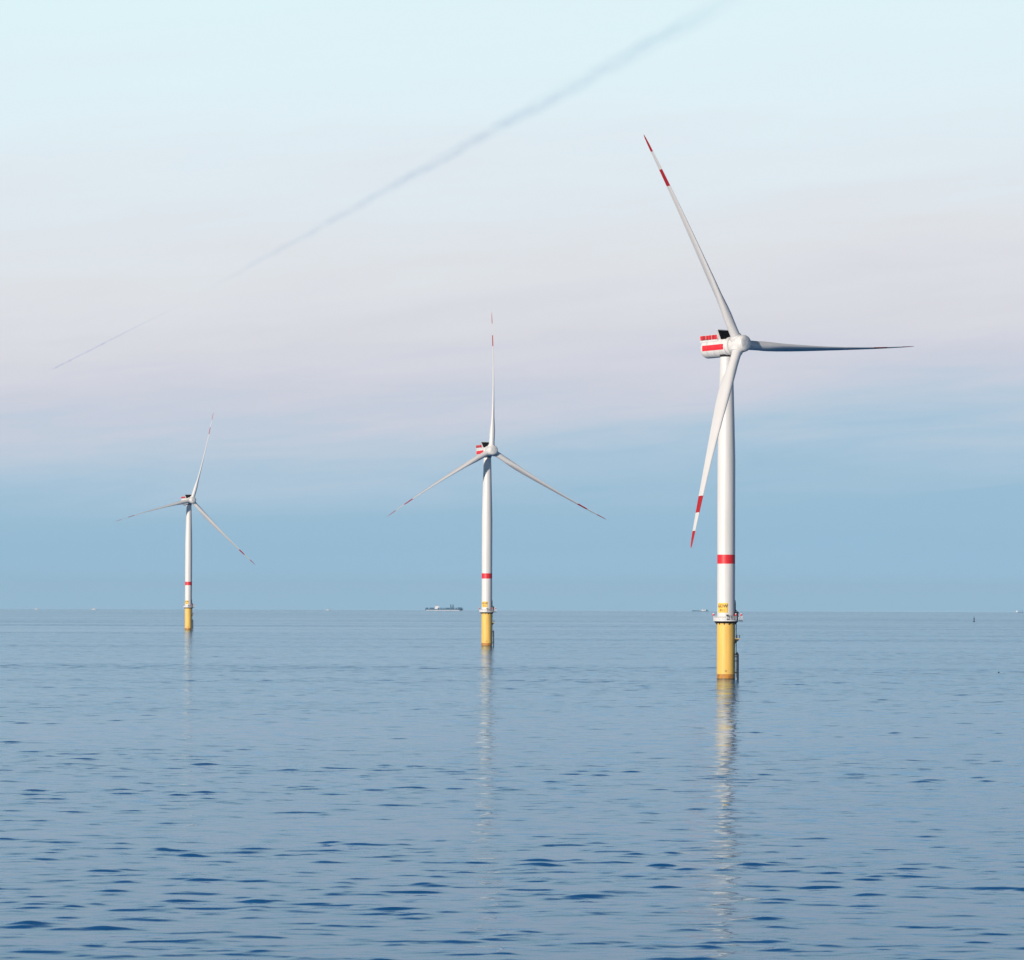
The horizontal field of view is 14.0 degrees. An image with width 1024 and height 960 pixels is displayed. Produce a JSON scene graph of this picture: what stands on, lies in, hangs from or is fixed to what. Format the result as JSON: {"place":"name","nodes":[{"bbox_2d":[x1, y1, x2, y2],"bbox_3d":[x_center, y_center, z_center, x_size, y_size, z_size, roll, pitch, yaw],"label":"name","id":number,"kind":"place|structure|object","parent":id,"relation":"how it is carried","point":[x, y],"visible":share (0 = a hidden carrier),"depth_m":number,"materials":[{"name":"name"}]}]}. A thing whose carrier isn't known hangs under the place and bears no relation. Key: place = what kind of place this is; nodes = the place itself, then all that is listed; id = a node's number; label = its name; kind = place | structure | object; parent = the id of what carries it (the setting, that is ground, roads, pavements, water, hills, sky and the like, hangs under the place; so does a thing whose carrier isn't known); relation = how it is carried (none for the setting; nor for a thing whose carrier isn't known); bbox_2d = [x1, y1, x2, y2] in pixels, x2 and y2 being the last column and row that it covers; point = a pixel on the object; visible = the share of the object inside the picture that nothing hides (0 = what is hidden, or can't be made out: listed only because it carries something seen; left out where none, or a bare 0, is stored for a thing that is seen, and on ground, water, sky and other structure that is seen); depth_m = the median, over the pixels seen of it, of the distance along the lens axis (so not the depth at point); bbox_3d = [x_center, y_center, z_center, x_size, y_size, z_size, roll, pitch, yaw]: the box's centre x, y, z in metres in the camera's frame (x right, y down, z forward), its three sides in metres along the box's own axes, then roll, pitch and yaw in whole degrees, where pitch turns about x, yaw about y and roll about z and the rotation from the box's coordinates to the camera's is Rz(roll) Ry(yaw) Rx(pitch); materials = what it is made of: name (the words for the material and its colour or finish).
{"place":"outdoors","nodes":[
{"label":"outdoors","id":0,"kind":"place"},
{"bbox_2d":[0,609,1023,959],"bbox_3d":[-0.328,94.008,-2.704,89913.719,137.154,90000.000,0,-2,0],"label":"sea","id":1,"kind":"structure","parent":0,"point":[420,785],"depth_m":575.81,"materials":[{"name":"liquid"}]},
{"bbox_2d":[118,416,251,629],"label":"wind turbine","id":2,"kind":"object","parent":1,"relation":"in","point":[188,500],"visible":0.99,"depth_m":3538.84,"materials":[{"name":"metal"}]},
{"bbox_2d":[425,604,462,610],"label":"cargo ship","id":3,"kind":"object","parent":1,"relation":"on","point":[445,609],"visible":0.94,"depth_m":16979.00},
{"bbox_2d":[388,324,606,645],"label":"wind turbine","id":4,"kind":"object","parent":1,"relation":"in","point":[486,451],"visible":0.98,"depth_m":2345.27,"materials":[{"name":"metal"}]},
{"bbox_2d":[644,135,913,678],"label":"wind turbine","id":5,"kind":"object","parent":1,"relation":"in","point":[730,346],"visible":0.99,"depth_m":1368.90,"materials":[{"name":"white metal"}]},
{"bbox_2d":[0,0,1023,612],"label":"sky","id":6,"kind":"structure","parent":0,"point":[305,228],"materials":[{"name":"blue"}]}
]}

